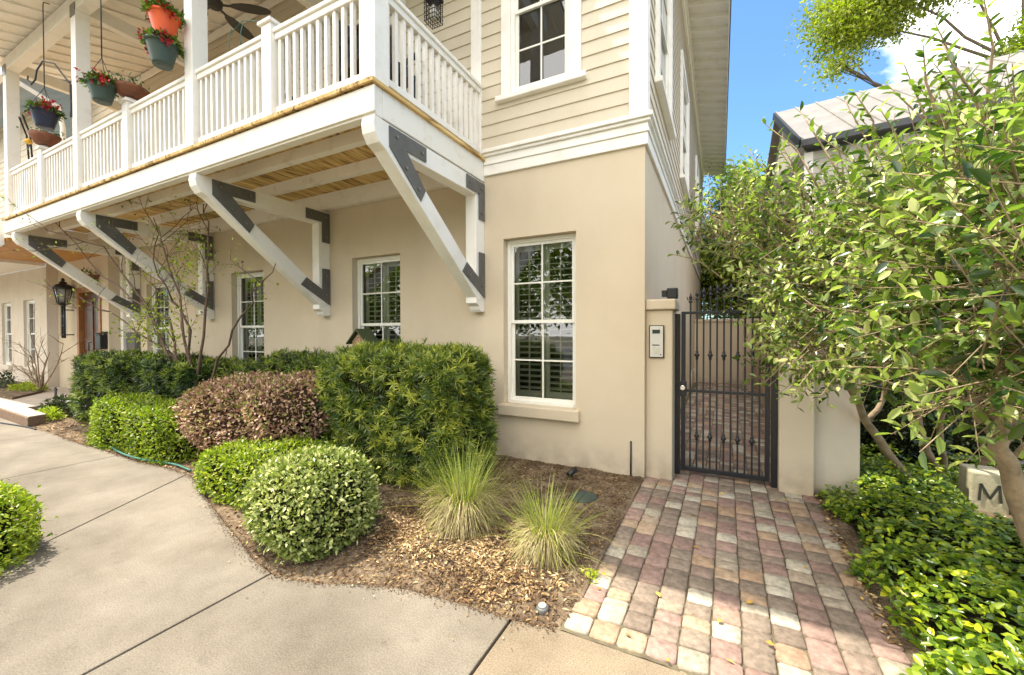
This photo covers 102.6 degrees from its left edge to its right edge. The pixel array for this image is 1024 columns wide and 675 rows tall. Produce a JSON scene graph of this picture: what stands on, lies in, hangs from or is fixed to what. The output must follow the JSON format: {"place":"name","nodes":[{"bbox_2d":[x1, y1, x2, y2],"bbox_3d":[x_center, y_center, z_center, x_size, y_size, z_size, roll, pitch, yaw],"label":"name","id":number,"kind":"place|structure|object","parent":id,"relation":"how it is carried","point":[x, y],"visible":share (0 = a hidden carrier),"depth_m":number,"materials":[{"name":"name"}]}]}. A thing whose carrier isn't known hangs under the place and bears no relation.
{"place":"outdoors","nodes":[
{"label":"outdoors","id":0,"kind":"place"},
{"bbox_2d":[0,418,49,440],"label":"pavement","id":1,"kind":"structure","parent":0,"point":[8,432],"depth_m":6.43,"materials":[{"name":"concrete"}]},
{"bbox_2d":[0,422,36,429],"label":"garden hose","id":2,"kind":"object","parent":1,"relation":"on","point":[19,425],"visible":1,"depth_m":6.77,"materials":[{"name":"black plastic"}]},
{"bbox_2d":[18,114,32,158],"bbox_3d":[-8.351,-3.438,7.042,0.142,0.613,0.457,-1,1,-41],"label":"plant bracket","id":3,"kind":"object","parent":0,"point":[27,145],"visible":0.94,"depth_m":7.11,"materials":[{"name":"black metal"}]},
{"bbox_2d":[24,138,32,144],"bbox_3d":[-8.236,-3.341,6.983,0.110,0.100,0.105,0,1,27],"label":"garden ornament","id":4,"kind":"object","parent":3,"relation":"hanging from","point":[28,141],"visible":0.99,"depth_m":6.96,"materials":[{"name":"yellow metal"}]},
{"bbox_2d":[0,401,64,426],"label":"porch pavement","id":5,"kind":"structure","parent":0,"point":[21,419],"depth_m":6.94,"materials":[{"name":"grey concrete"}]},
{"bbox_2d":[0,386,74,416],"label":"porch walk","id":6,"kind":"structure","parent":5,"relation":"on","point":[21,405],"depth_m":8.11,"materials":[{"name":"beige concrete"}]},
{"bbox_2d":[0,379,45,399],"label":"entry bed","id":7,"kind":"object","parent":6,"relation":"on","point":[11,394],"visible":0.56,"depth_m":9.16,"materials":[{"name":"soil"}]},
{"bbox_2d":[0,370,18,387],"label":"entry plant","id":8,"kind":"object","parent":7,"relation":"on","point":[5,382],"visible":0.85,"depth_m":10.02,"materials":[{"name":"green plant"}]},
{"bbox_2d":[6,380,50,391],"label":"entry plant","id":9,"kind":"object","parent":7,"relation":"on","point":[23,386],"visible":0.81,"depth_m":9.57,"materials":[{"name":"green plant"}]},
{"bbox_2d":[0,312,86,390],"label":"leafless shrub","id":10,"kind":"object","parent":7,"relation":"on","point":[37,381],"visible":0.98,"depth_m":9.42,"materials":[{"name":"brown plant"}]},
{"bbox_2d":[53,387,57,408],"bbox_3d":[-8.954,1.191,8.043,0.160,0.432,0.038,0,1,27],"label":"path stake","id":11,"kind":"object","parent":5,"relation":"on","point":[55,389],"visible":0.68,"depth_m":8.03,"materials":[{"name":"black plastic"}]},
{"bbox_2d":[0,433,116,479],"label":"pavement","id":12,"kind":"structure","parent":0,"point":[28,455],"depth_m":5.22,"materials":[{"name":"concrete"}]},
{"bbox_2d":[0,456,185,562],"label":"pavement","id":13,"kind":"structure","parent":0,"point":[74,496],"depth_m":4.10,"materials":[{"name":"concrete"}]},
{"bbox_2d":[0,479,58,575],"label":"lime hedge","id":14,"kind":"object","parent":13,"relation":"on","point":[23,536],"visible":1,"depth_m":2.83,"materials":[{"name":"green plant"}]},
{"bbox_2d":[0,475,270,674],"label":"pavement","id":15,"kind":"structure","parent":0,"point":[90,596],"depth_m":2.54,"materials":[{"name":"concrete"}]},
{"bbox_2d":[86,574,508,674],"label":"pavement","id":16,"kind":"structure","parent":0,"point":[253,629],"depth_m":2.09,"materials":[{"name":"concrete"}]},
{"bbox_2d":[32,410,643,637],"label":"ground","id":17,"kind":"structure","parent":0,"point":[510,620],"depth_m":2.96,"materials":[{"name":"brown wood"}]},
{"bbox_2d":[0,68,71,386],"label":"row house","id":18,"kind":"structure","parent":17,"relation":"on","point":[22,299],"depth_m":10.94,"materials":[{"name":"paint"}]},
{"bbox_2d":[0,303,12,369],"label":"window","id":19,"kind":"structure","parent":18,"relation":"in","point":[7,335],"depth_m":11.92,"materials":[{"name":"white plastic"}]},
{"bbox_2d":[19,300,35,372],"bbox_3d":[-12.736,-0.046,11.019,0.950,1.936,0.475,0,1,27],"label":"window","id":20,"kind":"structure","parent":18,"relation":"in","point":[28,303],"depth_m":11.11,"materials":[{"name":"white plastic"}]},
{"bbox_2d":[34,405,67,420],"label":"shrub","id":21,"kind":"object","parent":17,"relation":"on","point":[50,413],"visible":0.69,"depth_m":7.16,"materials":[{"name":"green plant"}]},
{"bbox_2d":[35,393,73,416],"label":"shrub","id":22,"kind":"object","parent":17,"relation":"on","point":[65,405],"visible":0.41,"depth_m":7.57,"materials":[{"name":"green plant"}]},
{"bbox_2d":[67,348,165,423],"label":"podocarpus hedge","id":23,"kind":"object","parent":17,"relation":"on","point":[98,373],"visible":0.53,"depth_m":6.85,"materials":[{"name":"green plant"}]},
{"bbox_2d":[34,412,243,527],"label":"mulch","id":24,"kind":"object","parent":17,"relation":"on","point":[74,431],"visible":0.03,"depth_m":6.16,"materials":[{"name":"brown wood"}]},
{"bbox_2d":[0,195,278,385],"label":"bare shrub","id":25,"kind":"object","parent":17,"relation":"on","point":[181,321],"visible":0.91,"depth_m":6.23,"materials":[{"name":"brown plant"}]},
{"bbox_2d":[80,389,212,465],"bbox_3d":[-4.846,1.134,5.627,2.716,0.787,1.073,0,1,27],"label":"lime hedge","id":26,"kind":"object","parent":17,"relation":"on","point":[142,426],"visible":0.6,"depth_m":5.12,"materials":[{"name":"green plant"}]},
{"bbox_2d":[109,446,191,470],"bbox_3d":[-4.879,1.460,5.206,3.003,0.020,0.135,0,1,28],"label":"drip hose","id":27,"kind":"object","parent":17,"relation":"on","point":[127,455],"visible":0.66,"depth_m":4.88,"materials":[{"name":"teal"}]},
{"bbox_2d":[128,351,237,399],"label":"podocarpus hedge","id":28,"kind":"object","parent":17,"relation":"on","point":[168,380],"visible":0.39,"depth_m":6.11,"materials":[{"name":"green plant"}]},
{"bbox_2d":[201,355,261,375],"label":"podocarpus hedge","id":29,"kind":"object","parent":17,"relation":"on","point":[244,366],"visible":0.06,"depth_m":6.35,"materials":[{"name":"green plant"}]},
{"bbox_2d":[167,367,333,455],"bbox_3d":[-3.016,0.829,4.923,2.426,0.996,1.385,0,1,27],"label":"burgundy shrub","id":30,"kind":"object","parent":17,"relation":"on","point":[231,408],"visible":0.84,"depth_m":4.43,"materials":[{"name":"brown plant"}]},
{"bbox_2d":[186,430,337,510],"bbox_3d":[-2.353,1.229,3.973,1.650,0.609,0.918,0,1,27],"label":"lime hedge","id":31,"kind":"object","parent":17,"relation":"on","point":[223,470],"visible":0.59,"depth_m":3.78,"materials":[{"name":"green plant"}]},
{"bbox_2d":[254,346,331,442],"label":"podocarpus hedge","id":32,"kind":"object","parent":17,"relation":"on","point":[288,361],"visible":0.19,"depth_m":5.76,"materials":[{"name":"green plant"}]},
{"bbox_2d":[234,439,384,568],"bbox_3d":[-1.485,1.167,3.106,1.036,0.737,0.964,0,1,27],"label":"round shrub","id":33,"kind":"object","parent":17,"relation":"on","point":[303,503],"visible":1,"depth_m":2.83,"materials":[{"name":"green plant"}]},
{"bbox_2d":[159,472,552,649],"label":"fallen leaves","id":34,"kind":"object","parent":17,"relation":"on","point":[352,584],"visible":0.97,"depth_m":2.42,"materials":[{"name":"brown plant"}]},
{"bbox_2d":[0,0,731,479],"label":"townhouse","id":35,"kind":"structure","parent":17,"relation":"on","point":[510,184],"depth_m":5.09,"materials":[{"name":"paint"}]},
{"bbox_2d":[16,126,64,147],"bbox_3d":[-7.972,-3.449,6.976,0.466,0.332,0.563,0,1,27],"label":"planter bowl","id":36,"kind":"object","parent":35,"relation":"on","point":[43,137],"visible":0.81,"depth_m":6.91,"materials":[{"name":"ceramic"}]},
{"bbox_2d":[21,2,66,130],"bbox_3d":[-7.196,-4.202,6.314,0.512,1.955,0.462,0,1,27],"label":"hanging basket","id":37,"kind":"object","parent":35,"relation":"hanging from","point":[46,115],"visible":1,"depth_m":6.26,"materials":[{"name":"blue plastic"}]},
{"bbox_2d":[27,60,71,117],"bbox_3d":[-7.101,-3.794,6.255,0.727,0.841,0.099,0,1,3],"label":"plant hook","id":38,"kind":"object","parent":35,"relation":"attached to","point":[35,78],"visible":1,"depth_m":6.26,"materials":[{"name":"black metal"}]},
{"bbox_2d":[50,278,74,337],"bbox_3d":[-10.816,-0.711,9.880,0.430,1.450,0.372,0,1,27],"label":"wall lantern","id":39,"kind":"object","parent":35,"relation":"attached to","point":[63,286],"depth_m":9.84,"materials":[{"name":"black metal"}]},
{"bbox_2d":[69,267,99,280],"bbox_3d":[-9.669,-1.366,9.257,0.664,0.468,0.414,0,1,27],"label":"wall planter","id":40,"kind":"object","parent":35,"relation":"attached to","point":[94,277],"visible":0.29,"depth_m":9.26,"materials":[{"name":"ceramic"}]},
{"bbox_2d":[76,287,101,357],"bbox_3d":[-9.903,0.040,9.674,1.300,2.450,0.202,0,1,27],"label":"door","id":41,"kind":"structure","parent":35,"relation":"in","point":[89,322],"depth_m":9.77,"materials":[{"name":"brown wood"}]},
{"bbox_2d":[73,0,118,105],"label":"hanging basket","id":42,"kind":"object","parent":35,"relation":"hanging from","point":[102,92],"visible":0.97,"depth_m":5.34,"materials":[{"name":"green plastic"}]},
{"bbox_2d":[93,332,107,348],"bbox_3d":[-9.229,0.063,9.203,0.290,0.395,0.149,0,1,27],"label":"mailbox","id":43,"kind":"object","parent":35,"relation":"attached to","point":[101,341],"visible":0.94,"depth_m":9.16,"materials":[{"name":"black metal"}]},
{"bbox_2d":[105,70,149,100],"bbox_3d":[-5.197,-3.431,5.562,0.488,0.323,0.557,0,1,27],"label":"planter bowl","id":44,"kind":"object","parent":35,"relation":"on","point":[134,90],"visible":0.84,"depth_m":5.50,"materials":[{"name":"ceramic"}]},
{"bbox_2d":[126,332,139,350],"bbox_3d":[-8.553,0.099,9.252,0.470,0.440,0.091,0,1,27],"label":"meter box","id":45,"kind":"object","parent":35,"relation":"attached to","point":[130,346],"visible":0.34,"depth_m":9.18,"materials":[{"name":"metal"}]},
{"bbox_2d":[136,26,183,70],"bbox_3d":[-4.039,-3.825,4.689,0.495,1.435,0.453,0,1,-3],"label":"hanging basket","id":46,"kind":"object","parent":35,"relation":"hanging from","point":[163,48],"visible":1,"depth_m":4.62,"materials":[{"name":"teal plastic"}]},
{"bbox_2d":[152,284,169,355],"bbox_3d":[-7.546,-0.150,8.991,1.060,2.091,0.510,0,1,27],"label":"window","id":47,"kind":"structure","parent":35,"relation":"in","point":[166,308],"depth_m":9.14,"materials":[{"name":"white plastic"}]},
{"bbox_2d":[140,0,186,35],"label":"hanging basket","id":48,"kind":"object","parent":35,"relation":"hanging from","point":[162,14],"visible":0.97,"depth_m":4.58,"materials":[{"name":"orange plastic"}]},
{"bbox_2d":[181,0,270,39],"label":"ceiling fan","id":49,"kind":"object","parent":35,"relation":"hanging from","point":[217,5],"visible":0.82,"depth_m":6.05,"materials":[{"name":"brown metal"}]},
{"bbox_2d":[229,20,258,50],"bbox_3d":[-2.857,-2.993,4.449,0.756,0.974,0.018,0,1,29],"label":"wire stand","id":50,"kind":"object","parent":35,"relation":"attached to","point":[240,31],"visible":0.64,"depth_m":4.52,"materials":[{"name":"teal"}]},
{"bbox_2d":[237,271,263,361],"bbox_3d":[-4.676,-0.145,7.532,1.060,2.111,0.510,0,1,27],"label":"window","id":51,"kind":"structure","parent":35,"relation":"in","point":[250,327],"depth_m":7.66,"materials":[{"name":"white plastic"}]},
{"bbox_2d":[346,329,378,346],"bbox_3d":[-2.164,0.331,5.967,0.400,0.921,0.270,0,1,27],"label":"birdhouse","id":52,"kind":"object","parent":35,"relation":"on","point":[363,334],"visible":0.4,"depth_m":5.91,"materials":[{"name":"green wood"}]},
{"bbox_2d":[347,0,406,91],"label":"chair","id":53,"kind":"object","parent":35,"relation":"in","point":[403,1],"depth_m":5.65,"materials":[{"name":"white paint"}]},
{"bbox_2d":[357,255,399,343],"bbox_3d":[-1.903,-0.141,6.124,1.040,2.131,0.510,0,1,27],"label":"window","id":54,"kind":"structure","parent":35,"relation":"in","point":[378,278],"depth_m":6.24,"materials":[{"name":"glass"}]},
{"bbox_2d":[424,0,443,29],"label":"porch lantern","id":55,"kind":"object","parent":35,"relation":"hanging from","point":[433,10],"visible":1,"depth_m":4.77,"materials":[{"name":"black metal"}]},
{"bbox_2d":[498,233,579,422],"bbox_3d":[0.389,-0.140,4.960,1.020,2.151,0.510,0,1,27],"label":"window","id":56,"kind":"structure","parent":35,"relation":"in","point":[541,271],"depth_m":5.07,"materials":[{"name":"white plastic"}]},
{"bbox_2d":[495,0,586,104],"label":"window","id":57,"kind":"structure","parent":35,"relation":"in","point":[541,46],"depth_m":4.90,"materials":[{"name":"white paint"}]},
{"bbox_2d":[630,441,631,475],"bbox_3d":[1.262,1.284,4.343,0.018,0.408,0.055,0,1,27],"label":"conduit","id":58,"kind":"object","parent":35,"relation":"attached to","point":[630,458],"visible":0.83,"depth_m":4.32,"materials":[{"name":"black plastic"}]},
{"bbox_2d":[654,0,675,139],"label":"window","id":59,"kind":"structure","parent":35,"relation":"in","point":[663,77],"depth_m":5.66,"materials":[{"name":"white paint"}]},
{"bbox_2d":[680,49,690,206],"bbox_3d":[3.477,-4.193,8.582,0.410,2.405,2.000,0,1,27],"label":"window","id":60,"kind":"structure","parent":35,"relation":"in","point":[684,94],"depth_m":8.52,"materials":[{"name":"white paint"}]},
{"bbox_2d":[691,368,695,388],"bbox_3d":[4.918,1.113,11.091,0.140,0.550,0.059,0,1,27],"label":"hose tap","id":61,"kind":"object","parent":35,"relation":"attached to","point":[693,370],"visible":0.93,"depth_m":11.11,"materials":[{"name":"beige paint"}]},
{"bbox_2d":[695,155,699,242],"bbox_3d":[5.727,-4.258,13.012,0.410,2.405,1.660,0,1,27],"label":"downspout","id":62,"kind":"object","parent":35,"relation":"in","point":[696,161],"depth_m":12.28,"materials":[{"name":"white paint"}]},
{"bbox_2d":[312,335,499,492],"bbox_3d":[-1.165,0.758,4.565,2.113,1.610,1.362,0,1,27],"label":"podocarpus hedge","id":63,"kind":"object","parent":17,"relation":"on","point":[395,405],"visible":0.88,"depth_m":4.05,"materials":[{"name":"green plant"}]},
{"bbox_2d":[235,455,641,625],"bbox_3d":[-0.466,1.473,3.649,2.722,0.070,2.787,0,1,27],"label":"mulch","id":64,"kind":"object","parent":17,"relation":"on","point":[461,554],"visible":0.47,"depth_m":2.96,"materials":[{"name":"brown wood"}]},
{"bbox_2d":[346,492,583,619],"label":"leaf litter","id":65,"kind":"object","parent":64,"relation":"on","point":[488,574],"visible":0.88,"depth_m":2.71,"materials":[{"name":"brown plant"}]},
{"bbox_2d":[536,602,548,615],"bbox_3d":[0.169,1.506,2.269,0.072,0.065,0.072,0,1,27],"label":"path light","id":66,"kind":"object","parent":64,"relation":"on","point":[542,608],"visible":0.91,"depth_m":2.25,"materials":[{"name":"metal"}]},
{"bbox_2d":[568,491,598,502],"bbox_3d":[0.652,1.472,3.751,0.280,0.050,0.280,0,1,27],"label":"valve box","id":67,"kind":"object","parent":64,"relation":"on","point":[590,496],"visible":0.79,"depth_m":3.73,"materials":[{"name":"green plastic"}]},
{"bbox_2d":[360,437,542,551],"bbox_3d":[-0.430,1.139,3.255,1.481,0.733,1.325,0,1,-24],"label":"grass tuft","id":68,"kind":"object","parent":17,"relation":"on","point":[461,507],"visible":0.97,"depth_m":3.15,"materials":[{"name":"live green grass blades"}]},
{"bbox_2d":[472,469,611,587],"bbox_3d":[0.238,1.221,2.851,1.162,0.578,1.161,0,1,27],"label":"grass tuft","id":69,"kind":"object","parent":17,"relation":"on","point":[542,540],"visible":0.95,"depth_m":2.75,"materials":[{"name":"live green grass blades"}]},
{"bbox_2d":[566,467,577,479],"bbox_3d":[0.617,1.415,4.222,0.124,0.153,0.059,-1,1,-34],"label":"uplight","id":70,"kind":"object","parent":17,"relation":"on","point":[571,472],"visible":0.86,"depth_m":4.20,"materials":[{"name":"black plastic"}]},
{"bbox_2d":[578,564,604,584],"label":"clover sprig","id":71,"kind":"object","parent":17,"relation":"on","point":[593,573],"visible":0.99,"depth_m":2.56,"materials":[{"name":"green plant"}]},
{"bbox_2d":[694,318,762,384],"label":"end wall","id":72,"kind":"structure","parent":17,"relation":"on","point":[720,353],"depth_m":12.21,"materials":[{"name":"paint"}]},
{"bbox_2d":[699,152,768,318],"bbox_3d":[9.382,-3.008,16.095,6.733,8.761,5.947,0,1,9],"label":"spring tree","id":73,"kind":"object","parent":17,"relation":"on","point":[709,279],"visible":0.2,"depth_m":15.41,"materials":[{"name":"green plant"}]},
{"bbox_2d":[754,50,1023,361],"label":"neighbouring house","id":74,"kind":"structure","parent":17,"relation":"on","point":[832,119],"depth_m":8.36,"materials":[{"name":"grey"}]},
{"bbox_2d":[783,0,1023,93],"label":"oak tree","id":75,"kind":"object","parent":17,"relation":"on","point":[850,26],"visible":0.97,"depth_m":20.27,"materials":[{"name":"green plant"}]},
{"bbox_2d":[968,5,1023,63],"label":"maple tree","id":76,"kind":"object","parent":17,"relation":"on","point":[1014,44],"visible":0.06,"depth_m":17.88,"materials":[{"name":"green plant"}]},
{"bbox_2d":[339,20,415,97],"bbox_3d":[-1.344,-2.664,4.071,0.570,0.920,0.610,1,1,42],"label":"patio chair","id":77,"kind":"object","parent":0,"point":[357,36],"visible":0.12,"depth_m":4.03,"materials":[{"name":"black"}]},
{"bbox_2d":[0,0,1020,318],"label":"sky","id":78,"kind":"structure","parent":0,"point":[763,77],"materials":[{"name":"blue"}]},
{"bbox_2d":[473,620,687,674],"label":"pavement","id":79,"kind":"structure","parent":0,"point":[562,653],"depth_m":1.95,"materials":[{"name":"concrete"}]},
{"bbox_2d":[560,382,911,674],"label":"paver walkway","id":80,"kind":"structure","parent":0,"point":[819,633],"depth_m":2.52,"materials":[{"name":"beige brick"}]},
{"bbox_2d":[646,299,679,479],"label":"gate pier","id":81,"kind":"structure","parent":80,"relation":"on","point":[660,412],"depth_m":4.27,"materials":[{"name":"paint"}]},
{"bbox_2d":[649,325,663,357],"bbox_3d":[1.503,0.043,4.264,0.150,0.340,0.035,0,1,27],"label":"intercom","id":82,"kind":"object","parent":81,"relation":"attached to","point":[656,341],"visible":1,"depth_m":4.25,"materials":[{"name":"silver plastic"}]},
{"bbox_2d":[662,288,677,298],"bbox_3d":[1.681,-0.461,4.366,0.160,0.125,0.120,0,1,27],"label":"floodlight","id":83,"kind":"object","parent":81,"relation":"on","point":[670,293],"visible":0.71,"depth_m":4.31,"materials":[{"name":"black plastic"}]},
{"bbox_2d":[597,480,863,663],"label":"fallen leaves","id":84,"kind":"object","parent":80,"relation":"on","point":[720,620],"visible":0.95,"depth_m":2.30,"materials":[{"name":"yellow plant"}]},
{"bbox_2d":[754,294,860,496],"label":"garden wall","id":85,"kind":"structure","parent":80,"relation":"on","point":[817,449],"depth_m":3.83,"materials":[{"name":"paint"}]},
{"bbox_2d":[674,283,777,487],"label":"iron gate","id":86,"kind":"structure","parent":85,"relation":"attached to","point":[770,466],"depth_m":4.24,"materials":[{"name":"black metal"}]},
{"bbox_2d":[808,494,901,646],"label":"fallen leaves","id":87,"kind":"object","parent":80,"relation":"on","point":[872,594],"visible":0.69,"depth_m":2.42,"materials":[{"name":"brown plant"}]},
{"bbox_2d":[819,469,1012,674],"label":"planting soil","id":88,"kind":"structure","parent":0,"point":[850,536],"depth_m":2.49,"materials":[{"name":"brown soil"}]},
{"bbox_2d":[665,0,1023,547],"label":"camellia tree","id":89,"kind":"object","parent":88,"relation":"on","point":[924,276],"visible":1,"depth_m":1.77,"materials":[{"name":"green plant"}]},
{"bbox_2d":[860,377,958,471],"bbox_3d":[4.401,0.966,4.839,1.029,1.133,1.273,0,1,27],"label":"background hedge","id":90,"kind":"object","parent":88,"relation":"on","point":[909,447],"visible":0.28,"depth_m":4.42,"materials":[{"name":"green plant"}]},
{"bbox_2d":[815,440,1023,674],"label":"ground cover","id":91,"kind":"object","parent":88,"relation":"on","point":[955,659],"depth_m":2.42,"materials":[{"name":"green plant"}]},
{"bbox_2d":[864,360,1023,460],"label":"background hedge","id":92,"kind":"object","parent":88,"relation":"on","point":[970,444],"visible":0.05,"depth_m":4.85,"materials":[{"name":"green plant"}]},
{"bbox_2d":[958,463,1008,514],"bbox_3d":[4.063,1.322,3.540,0.234,0.383,0.266,0,1,31],"label":"marker stone","id":93,"kind":"object","parent":88,"relation":"on","point":[981,486],"visible":0.66,"depth_m":3.46,"materials":[{"name":"stone"}]},
{"bbox_2d":[952,453,1023,463],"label":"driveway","id":94,"kind":"structure","parent":0,"point":[1021,461],"depth_m":4.85,"materials":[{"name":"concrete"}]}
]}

